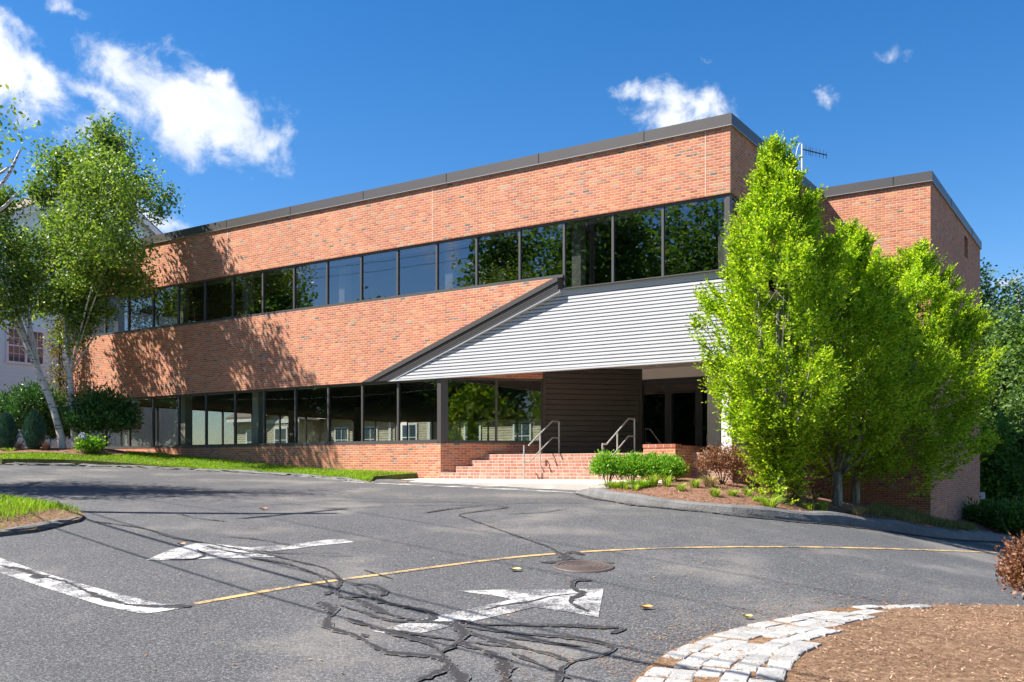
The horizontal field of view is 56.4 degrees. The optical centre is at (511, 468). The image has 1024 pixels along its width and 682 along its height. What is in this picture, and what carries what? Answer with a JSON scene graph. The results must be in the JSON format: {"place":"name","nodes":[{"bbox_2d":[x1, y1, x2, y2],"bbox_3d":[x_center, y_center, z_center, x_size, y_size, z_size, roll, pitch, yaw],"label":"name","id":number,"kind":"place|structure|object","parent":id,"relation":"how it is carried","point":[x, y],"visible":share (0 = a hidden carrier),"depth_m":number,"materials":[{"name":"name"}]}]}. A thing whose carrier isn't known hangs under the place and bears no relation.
{"place":"outdoors","nodes":[
{"label":"outdoors","id":0,"kind":"place"},
{"bbox_2d":[0,83,67,255],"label":"maple tree","id":1,"kind":"object","parent":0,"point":[5,179],"visible":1,"depth_m":20.89,"materials":[{"name":"green plant"}]},
{"bbox_2d":[0,450,416,481],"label":"lawn","id":2,"kind":"structure","parent":0,"point":[384,476],"depth_m":29.91,"materials":[{"name":"green plant"}]},
{"bbox_2d":[0,178,177,447],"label":"grey house","id":3,"kind":"structure","parent":2,"relation":"on","point":[16,366],"depth_m":46.83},
{"bbox_2d":[5,326,45,366],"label":"window","id":4,"kind":"structure","parent":3,"relation":"in","point":[14,354],"depth_m":45.48,"materials":[{"name":"white glass"}]},
{"bbox_2d":[110,407,143,431],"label":"window","id":5,"kind":"structure","parent":3,"relation":"in","point":[134,428],"depth_m":50.85,"materials":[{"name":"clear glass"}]},
{"bbox_2d":[0,447,191,456],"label":"mulch bed","id":6,"kind":"object","parent":2,"relation":"on","point":[73,450],"visible":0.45,"depth_m":31.50,"materials":[{"name":"brown soil"}]},
{"bbox_2d":[0,411,19,449],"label":"juniper","id":7,"kind":"object","parent":6,"relation":"on","point":[8,434],"visible":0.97,"depth_m":31.57,"materials":[{"name":"green plant"}]},
{"bbox_2d":[0,384,24,442],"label":"rhododendron","id":8,"kind":"object","parent":6,"relation":"on","point":[2,397],"visible":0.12,"depth_m":34.42,"materials":[{"name":"green plant"}]},
{"bbox_2d":[0,182,66,447],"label":"birch tree","id":9,"kind":"object","parent":6,"relation":"on","point":[24,279],"visible":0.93,"depth_m":32.04,"materials":[{"name":"green plant"}]},
{"bbox_2d":[0,377,68,434],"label":"rhododendron","id":10,"kind":"object","parent":6,"relation":"on","point":[21,400],"visible":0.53,"depth_m":33.77,"materials":[{"name":"green plant"}]},
{"bbox_2d":[21,409,47,448],"bbox_3d":[-15.862,-1.285,31.710,0.826,1.498,0.847,0,0,0],"label":"juniper","id":11,"kind":"object","parent":6,"relation":"on","point":[32,437],"visible":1,"depth_m":31.55,"materials":[{"name":"green plant"}]},
{"bbox_2d":[36,316,82,446],"bbox_3d":[-17.202,-3.371,36.474,1.748,5.516,1.794,0,0,0],"label":"tree","id":12,"kind":"object","parent":6,"relation":"on","point":[59,361],"visible":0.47,"depth_m":36.40,"materials":[{"name":"green plant"}]},
{"bbox_2d":[43,407,90,442],"bbox_3d":[-16.177,-1.503,34.351,2.014,1.728,1.791,0,0,0],"label":"rhododendron","id":13,"kind":"object","parent":6,"relation":"on","point":[52,433],"visible":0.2,"depth_m":34.00,"materials":[{"name":"green plant"}]},
{"bbox_2d":[73,431,109,452],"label":"hydrangea","id":14,"kind":"object","parent":6,"relation":"on","point":[85,442],"visible":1,"depth_m":31.22,"materials":[{"name":"green plant"}]},
{"bbox_2d":[58,377,152,448],"bbox_3d":[-13.978,-1.895,32.657,3.152,2.608,2.320,0,0,0],"label":"rhododendron","id":15,"kind":"object","parent":6,"relation":"on","point":[98,414],"visible":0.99,"depth_m":32.20,"materials":[{"name":"green plant"}]},
{"bbox_2d":[14,108,185,447],"bbox_3d":[-13.986,-6.364,32.602,5.268,11.896,8.826,0,0,-31],"label":"birch tree","id":16,"kind":"object","parent":2,"relation":"on","point":[89,265],"visible":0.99,"depth_m":31.65,"materials":[{"name":"green plant"}]},
{"bbox_2d":[226,413,540,443],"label":"tan house","id":17,"kind":"structure","parent":2,"relation":"on","point":[528,430],"depth_m":60.64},
{"bbox_2d":[274,427,287,442],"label":"window","id":18,"kind":"structure","parent":17,"relation":"in","point":[284,430],"depth_m":62.53,"materials":[{"name":"white glass"}]},
{"bbox_2d":[334,427,348,441],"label":"window","id":19,"kind":"structure","parent":17,"relation":"in","point":[341,434],"depth_m":62.34,"materials":[{"name":"white glass"}]},
{"bbox_2d":[365,426,377,440],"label":"window","id":20,"kind":"structure","parent":17,"relation":"in","point":[369,430],"depth_m":60.97,"materials":[{"name":"white glass"}]},
{"bbox_2d":[401,423,417,439],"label":"window","id":21,"kind":"structure","parent":17,"relation":"in","point":[412,427],"depth_m":57.13,"materials":[{"name":"white glass"}]},
{"bbox_2d":[464,422,480,439],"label":"window","id":22,"kind":"structure","parent":17,"relation":"in","point":[479,423],"depth_m":56.34,"materials":[{"name":"white glass"}]},
{"bbox_2d":[0,465,1023,681],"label":"road","id":23,"kind":"structure","parent":0,"point":[56,584],"depth_m":11.27,"materials":[{"name":"grey asphalt"}]},
{"bbox_2d":[0,502,83,532],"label":"mulch bed","id":24,"kind":"object","parent":23,"relation":"on","point":[41,517],"visible":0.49,"depth_m":15.15,"materials":[{"name":"brown soil"}]},
{"bbox_2d":[0,494,83,528],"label":"grass","id":25,"kind":"structure","parent":24,"relation":"on","point":[15,504],"depth_m":15.79,"materials":[{"name":"green plant"}]},
{"bbox_2d":[0,516,83,536],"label":"kerb","id":26,"kind":"structure","parent":23,"relation":"on","point":[48,524],"depth_m":14.45,"materials":[{"name":"concrete"}]},
{"bbox_2d":[0,462,377,482],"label":"kerb","id":27,"kind":"structure","parent":23,"relation":"on","point":[196,469],"depth_m":29.51,"materials":[{"name":"concrete"}]},
{"bbox_2d":[76,518,945,672],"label":"leaf litter","id":28,"kind":"object","parent":23,"relation":"on","point":[485,598],"visible":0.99,"depth_m":10.10,"materials":[{"name":"brown plant"}]},
{"bbox_2d":[553,560,614,572],"bbox_3d":[0.887,1.201,11.834,0.770,0.080,0.770,0,0,0],"label":"manhole cover","id":29,"kind":"object","parent":23,"relation":"on","point":[586,566],"visible":1,"depth_m":11.77,"materials":[{"name":"metal"}]},
{"bbox_2d":[504,581,1018,681],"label":"pine needles","id":30,"kind":"object","parent":23,"relation":"on","point":[714,624],"visible":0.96,"depth_m":8.92,"materials":[{"name":"brown plant"}]},
{"bbox_2d":[636,604,933,681],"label":"cobblestone paving","id":31,"kind":"structure","parent":23,"relation":"on","point":[797,647],"depth_m":7.70,"materials":[{"name":"stone"}]},
{"bbox_2d":[575,488,1016,541],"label":"kerb","id":32,"kind":"structure","parent":23,"relation":"on","point":[849,520],"depth_m":18.96,"materials":[{"name":"concrete"}]},
{"bbox_2d":[631,603,1023,681],"bbox_3d":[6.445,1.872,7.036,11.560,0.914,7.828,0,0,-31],"label":"mulch bed","id":33,"kind":"object","parent":23,"relation":"on","point":[808,660],"visible":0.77,"depth_m":7.70,"materials":[{"name":"brown wood"}]},
{"bbox_2d":[633,604,902,681],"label":"pine needles","id":34,"kind":"object","parent":33,"relation":"on","point":[752,645],"visible":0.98,"depth_m":7.82,"materials":[{"name":"brown plant"}]},
{"bbox_2d":[602,594,948,674],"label":"mulch chips","id":35,"kind":"object","parent":33,"relation":"on","point":[738,622],"visible":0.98,"depth_m":9.03,"materials":[{"name":"brown wood"}]},
{"bbox_2d":[989,529,1023,599],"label":"barberry shrub","id":36,"kind":"object","parent":33,"relation":"on","point":[1012,569],"visible":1,"depth_m":9.26,"materials":[{"name":"brown plant"}]},
{"bbox_2d":[0,0,1023,444],"label":"sky","id":37,"kind":"structure","parent":0,"point":[249,107],"materials":[{"name":"blue"}]},
{"bbox_2d":[401,478,661,489],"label":"sidewalk","id":38,"kind":"structure","parent":0,"point":[559,484],"depth_m":23.79,"materials":[{"name":"concrete"}]},
{"bbox_2d":[585,449,624,482],"bbox_3d":[2.177,-0.015,21.994,0.991,0.960,0.971,0,0,0],"label":"green shrub","id":39,"kind":"object","parent":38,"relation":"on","point":[604,464],"visible":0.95,"depth_m":21.82,"materials":[{"name":"green plant"}]},
{"bbox_2d":[613,450,645,483],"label":"green shrub","id":40,"kind":"object","parent":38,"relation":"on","point":[631,463],"visible":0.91,"depth_m":21.68,"materials":[{"name":"green plant"}]},
{"bbox_2d":[590,477,1023,538],"bbox_3d":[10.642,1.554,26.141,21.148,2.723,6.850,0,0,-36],"label":"mulch bed","id":41,"kind":"object","parent":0,"point":[668,492],"visible":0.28,"depth_m":20.43,"materials":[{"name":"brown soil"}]},
{"bbox_2d":[600,479,624,488],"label":"grass tuft","id":42,"kind":"object","parent":41,"relation":"on","point":[615,484],"visible":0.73,"depth_m":21.20,"materials":[{"name":"green plant"}]},
{"bbox_2d":[622,477,658,488],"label":"grass tuft","id":43,"kind":"object","parent":41,"relation":"on","point":[641,483],"visible":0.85,"depth_m":20.81,"materials":[{"name":"green plant"}]},
{"bbox_2d":[632,452,667,483],"bbox_3d":[3.203,0.009,21.803,0.965,0.996,0.951,0,0,0],"label":"green shrub","id":44,"kind":"object","parent":41,"relation":"on","point":[650,460],"visible":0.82,"depth_m":21.57,"materials":[{"name":"green plant"}]},
{"bbox_2d":[645,472,660,486],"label":"lime clump","id":45,"kind":"object","parent":41,"relation":"on","point":[653,478],"visible":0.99,"depth_m":20.85,"materials":[{"name":"green plant"}]},
{"bbox_2d":[659,474,672,486],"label":"lime clump","id":46,"kind":"object","parent":41,"relation":"on","point":[667,481],"visible":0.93,"depth_m":20.65,"materials":[{"name":"green plant"}]},
{"bbox_2d":[649,451,689,481],"bbox_3d":[3.553,0.057,21.680,0.978,0.947,0.985,0,0,0],"label":"green shrub","id":47,"kind":"object","parent":41,"relation":"on","point":[675,466],"visible":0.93,"depth_m":21.48,"materials":[{"name":"green plant"}]},
{"bbox_2d":[700,471,720,486],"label":"dry clump","id":48,"kind":"object","parent":41,"relation":"on","point":[708,480],"visible":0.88,"depth_m":20.32,"materials":[{"name":"beige plant"}]},
{"bbox_2d":[690,439,750,484],"bbox_3d":[4.655,-0.138,21.293,1.297,1.094,1.318,0,0,44],"label":"brown shrub","id":49,"kind":"object","parent":41,"relation":"on","point":[714,459],"visible":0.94,"depth_m":21.11,"materials":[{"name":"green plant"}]},
{"bbox_2d":[722,459,765,488],"bbox_3d":[5.282,0.095,20.990,1.271,0.830,1.221,0,0,38],"label":"brown shrub","id":50,"kind":"object","parent":41,"relation":"on","point":[744,477],"visible":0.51,"depth_m":20.93,"materials":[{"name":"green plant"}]},
{"bbox_2d":[754,494,787,507],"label":"lime clump","id":51,"kind":"object","parent":41,"relation":"on","point":[771,502],"visible":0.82,"depth_m":18.97,"materials":[{"name":"green plant"}]},
{"bbox_2d":[685,129,868,504],"bbox_3d":[5.459,-3.118,20.177,3.723,8.130,3.695,0,0,26],"label":"hornbeam tree","id":52,"kind":"object","parent":41,"relation":"on","point":[777,202],"visible":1,"depth_m":19.68,"materials":[{"name":"green plant"}]},
{"bbox_2d":[785,474,811,496],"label":"brown shrub","id":53,"kind":"object","parent":41,"relation":"on","point":[791,486],"visible":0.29,"depth_m":21.08,"materials":[{"name":"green plant"}]},
{"bbox_2d":[791,487,810,501],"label":"dry clump","id":54,"kind":"object","parent":41,"relation":"on","point":[802,498],"visible":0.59,"depth_m":20.62,"materials":[{"name":"brown plant"}]},
{"bbox_2d":[802,469,836,499],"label":"brown shrub","id":55,"kind":"object","parent":41,"relation":"on","point":[823,485],"visible":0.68,"depth_m":21.49,"materials":[{"name":"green plant"}]},
{"bbox_2d":[744,216,960,505],"bbox_3d":[7.155,-2.332,21.689,4.327,6.867,4.456,0,0,-13],"label":"hornbeam tree","id":56,"kind":"object","parent":41,"relation":"on","point":[863,270],"visible":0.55,"depth_m":20.73,"materials":[{"name":"green plant"}]},
{"bbox_2d":[843,504,867,515],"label":"dry clump","id":57,"kind":"object","parent":41,"relation":"on","point":[858,511],"visible":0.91,"depth_m":20.62,"materials":[{"name":"brown plant"}]},
{"bbox_2d":[803,236,1008,503],"bbox_3d":[9.950,-2.456,24.536,5.310,7.248,5.525,0,0,0],"label":"hornbeam tree","id":58,"kind":"object","parent":41,"relation":"on","point":[914,268],"visible":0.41,"depth_m":23.56,"materials":[{"name":"green plant"}]},
{"bbox_2d":[865,500,978,530],"bbox_3d":[11.248,1.304,25.485,1.665,1.087,10.809,0,0,45],"label":"sedge","id":59,"kind":"object","parent":41,"relation":"on","point":[881,509],"visible":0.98,"depth_m":23.75,"materials":[{"name":"green plant"}]},
{"bbox_2d":[961,495,1022,527],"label":"undergrowth bush","id":60,"kind":"object","parent":41,"relation":"on","point":[971,509],"visible":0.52,"depth_m":31.33,"materials":[{"name":"green plant"}]},
{"bbox_2d":[967,493,1023,529],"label":"undergrowth bush","id":61,"kind":"object","parent":41,"relation":"on","point":[991,506],"visible":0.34,"depth_m":30.75,"materials":[{"name":"green plant"}]},
{"bbox_2d":[987,497,1023,535],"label":"undergrowth bush","id":62,"kind":"object","parent":41,"relation":"on","point":[1010,517],"visible":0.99,"depth_m":29.90,"materials":[{"name":"green plant"}]},
{"bbox_3d":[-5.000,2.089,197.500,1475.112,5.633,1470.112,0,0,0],"label":"ground","id":63,"kind":"structure","parent":0,"visible":0},
{"bbox_2d":[73,113,984,520],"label":"office building","id":64,"kind":"structure","parent":63,"relation":"on","point":[561,285],"depth_m":28.09,"materials":[{"name":"red brick"}]},
{"bbox_2d":[104,398,128,448],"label":"window","id":65,"kind":"structure","parent":64,"relation":"in","point":[113,447],"depth_m":35.42,"materials":[{"name":"brown metal"}]},
{"bbox_2d":[127,289,152,332],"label":"window","id":66,"kind":"structure","parent":64,"relation":"in","point":[129,303],"depth_m":35.15,"materials":[{"name":"brown metal"}]},
{"bbox_2d":[127,396,152,448],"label":"window","id":67,"kind":"structure","parent":64,"relation":"in","point":[129,447],"depth_m":34.67,"materials":[{"name":"brown metal"}]},
{"bbox_2d":[136,405,157,445],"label":"window","id":68,"kind":"structure","parent":64,"relation":"in","point":[137,405],"depth_m":40.05,"materials":[{"name":"brown metal"}]},
{"bbox_2d":[151,284,177,329],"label":"window","id":69,"kind":"structure","parent":64,"relation":"in","point":[176,285],"depth_m":34.07,"materials":[{"name":"brown metal"}]},
{"bbox_2d":[151,395,177,448],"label":"window","id":70,"kind":"structure","parent":64,"relation":"in","point":[160,446],"depth_m":34.27,"materials":[{"name":"brown metal"}]},
{"bbox_2d":[176,280,204,325],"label":"window","id":71,"kind":"structure","parent":64,"relation":"in","point":[197,322],"depth_m":33.44,"materials":[{"name":"brown metal"}]},
{"bbox_2d":[177,393,205,447],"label":"window","id":72,"kind":"structure","parent":64,"relation":"in","point":[179,396],"depth_m":33.46,"materials":[{"name":"brown metal"}]},
{"bbox_2d":[203,275,231,322],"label":"window","id":73,"kind":"structure","parent":64,"relation":"in","point":[205,282],"depth_m":32.77,"materials":[{"name":"brown metal"}]},
{"bbox_2d":[204,391,234,447],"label":"window","id":74,"kind":"structure","parent":64,"relation":"in","point":[207,445],"depth_m":32.52,"materials":[{"name":"brown metal"}]},
{"bbox_2d":[223,411,251,443],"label":"window","id":75,"kind":"structure","parent":64,"relation":"in","point":[224,411],"depth_m":43.63,"materials":[{"name":"grey metal"}]},
{"bbox_2d":[231,270,262,318],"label":"window","id":76,"kind":"structure","parent":64,"relation":"in","point":[233,276],"depth_m":31.98,"materials":[{"name":"grey metal"}]},
{"bbox_2d":[233,389,263,446],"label":"window","id":77,"kind":"structure","parent":64,"relation":"in","point":[254,444],"depth_m":31.69,"materials":[{"name":"grey metal"}]},
{"bbox_2d":[261,265,295,314],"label":"window","id":78,"kind":"structure","parent":64,"relation":"in","point":[292,266],"depth_m":31.02,"materials":[{"name":"grey metal"}]},
{"bbox_2d":[262,387,296,446],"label":"window","id":79,"kind":"structure","parent":64,"relation":"in","point":[265,444],"depth_m":30.92,"materials":[{"name":"grey metal"}]},
{"bbox_2d":[292,260,328,311],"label":"window","id":80,"kind":"structure","parent":64,"relation":"in","point":[310,263],"depth_m":30.09,"materials":[{"name":"grey metal"}]},
{"bbox_2d":[294,385,329,445],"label":"window","id":81,"kind":"structure","parent":64,"relation":"in","point":[301,443],"depth_m":30.06,"materials":[{"name":"grey metal"}]},
{"bbox_2d":[325,254,362,306],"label":"window","id":82,"kind":"structure","parent":64,"relation":"in","point":[359,255],"depth_m":29.31,"materials":[{"name":"grey metal"}]},
{"bbox_2d":[327,383,361,444],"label":"window","id":83,"kind":"structure","parent":64,"relation":"in","point":[348,442],"depth_m":29.30,"materials":[{"name":"grey metal"}]},
{"bbox_2d":[360,248,396,302],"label":"window","id":84,"kind":"structure","parent":64,"relation":"in","point":[395,249],"depth_m":28.55,"materials":[{"name":"grey metal"}]},
{"bbox_2d":[361,381,399,444],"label":"window","id":85,"kind":"structure","parent":64,"relation":"in","point":[364,442],"depth_m":28.68,"materials":[{"name":"grey metal"}]},
{"bbox_2d":[396,242,435,297],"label":"window","id":86,"kind":"structure","parent":64,"relation":"in","point":[432,243],"depth_m":27.96,"materials":[{"name":"grey metal"}]},
{"bbox_2d":[397,379,437,443],"bbox_3d":[-2.714,-1.670,27.699,1.518,1.880,0.150,0,0,33],"label":"window","id":87,"kind":"structure","parent":64,"relation":"in","point":[399,441],"depth_m":27.88,"materials":[{"name":"grey metal"}]},
{"bbox_2d":[435,235,475,292],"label":"window","id":88,"kind":"structure","parent":64,"relation":"in","point":[474,236],"depth_m":27.08,"materials":[{"name":"grey metal"}]},
{"bbox_2d":[447,378,496,443],"bbox_3d":[-1.152,-1.670,27.387,1.430,1.880,0.150,0,0,-12],"label":"window","id":89,"kind":"structure","parent":64,"relation":"in","point":[448,441],"depth_m":27.39,"materials":[{"name":"grey metal"}]},
{"bbox_2d":[475,228,518,287],"bbox_3d":[-0.387,-5.755,26.170,1.428,1.490,0.150,0,0,33],"label":"window","id":90,"kind":"structure","parent":64,"relation":"in","point":[517,229],"depth_m":26.29,"materials":[{"name":"grey metal"}]},
{"bbox_2d":[496,378,542,443],"bbox_3d":[0.214,-1.670,27.670,1.360,1.880,0.150,0,0,-12],"label":"window","id":91,"kind":"structure","parent":64,"relation":"in","point":[498,442],"depth_m":27.63,"materials":[{"name":"grey metal"}]},
{"bbox_2d":[518,221,563,282],"bbox_3d":[0.787,-5.755,25.400,1.380,1.490,0.150,0,0,33],"label":"window","id":92,"kind":"structure","parent":64,"relation":"in","point":[561,276],"depth_m":25.50,"materials":[{"name":"grey metal"}]},
{"bbox_2d":[563,213,612,289],"bbox_3d":[1.962,-5.600,24.629,1.431,1.800,0.150,0,0,33],"label":"window","id":93,"kind":"structure","parent":64,"relation":"in","point":[608,214],"depth_m":24.61,"materials":[{"name":"grey metal"}]},
{"bbox_2d":[612,204,662,283],"bbox_3d":[3.134,-5.600,23.860,1.374,1.800,0.150,0,0,33],"label":"window","id":94,"kind":"structure","parent":64,"relation":"in","point":[656,206],"depth_m":23.83,"materials":[{"name":"grey metal"}]},
{"bbox_2d":[668,380,697,445],"bbox_3d":[4.939,-1.485,27.650,0.930,2.130,0.134,0,0,33],"label":"door","id":95,"kind":"structure","parent":64,"relation":"in","point":[682,395],"depth_m":27.67,"materials":[{"name":"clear glass"}]},
{"bbox_2d":[662,194,724,277],"bbox_3d":[4.383,-5.600,23.040,1.615,1.800,0.150,0,0,33],"label":"window","id":96,"kind":"structure","parent":64,"relation":"in","point":[723,195],"depth_m":23.13,"materials":[{"name":"grey metal"}]},
{"bbox_2d":[796,143,826,168],"bbox_3d":[9.319,-9.051,29.739,0.974,2.201,0.090,0,0,0],"label":"roof antenna","id":97,"kind":"object","parent":64,"relation":"on","point":[810,151],"visible":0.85,"depth_m":29.73,"materials":[{"name":"white metal"}]},
{"bbox_2d":[438,452,773,486],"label":"brick steps","id":98,"kind":"structure","parent":63,"relation":"on","point":[552,466],"depth_m":25.85,"materials":[{"name":"red brick"}]},
{"bbox_2d":[523,420,559,479],"bbox_3d":[0.814,-0.512,25.962,0.040,1.668,1.860,0,0,33],"label":"handrail","id":99,"kind":"object","parent":98,"relation":"on","point":[540,448],"visible":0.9,"depth_m":25.89,"materials":[{"name":"metal"}]},
{"bbox_2d":[602,418,634,479],"bbox_3d":[2.762,-0.512,24.684,0.040,1.668,1.860,0,0,33],"label":"handrail","id":100,"kind":"object","parent":98,"relation":"on","point":[611,438],"visible":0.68,"depth_m":24.73,"materials":[{"name":"metal"}]},
{"bbox_2d":[643,444,736,479],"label":"brick wall","id":101,"kind":"structure","parent":63,"relation":"on","point":[685,451],"depth_m":23.61,"materials":[{"name":"red brick"}]},
{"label":"woodland floor","id":102,"kind":"structure","parent":0,"visible":0},
{"bbox_2d":[980,406,1023,538],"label":"woodland tree","id":103,"kind":"object","parent":102,"relation":"on","point":[994,470],"visible":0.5,"depth_m":36.46,"materials":[{"name":"green plant"}]},
{"bbox_2d":[980,294,1023,432],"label":"woodland tree","id":104,"kind":"object","parent":102,"relation":"on","point":[1005,331],"visible":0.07,"depth_m":45.41,"materials":[{"name":"green plant"}]},
{"bbox_2d":[980,257,1023,407],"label":"woodland tree","id":105,"kind":"object","parent":102,"relation":"on","point":[987,284],"visible":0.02,"depth_m":51.49,"materials":[{"name":"green plant"}]},
{"bbox_2d":[983,377,1023,540],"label":"woodland tree","id":106,"kind":"object","parent":102,"relation":"on","point":[1017,415],"visible":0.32,"depth_m":37.81,"materials":[{"name":"green plant"}]},
{"bbox_2d":[987,264,1023,399],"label":"woodland tree","id":107,"kind":"object","parent":102,"relation":"on","point":[1017,294],"visible":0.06,"depth_m":54.80,"materials":[{"name":"green plant"}]},
{"bbox_2d":[991,330,1023,447],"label":"woodland tree","id":108,"kind":"object","parent":102,"relation":"on","point":[1015,359],"visible":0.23,"depth_m":42.14,"materials":[{"name":"green plant"}]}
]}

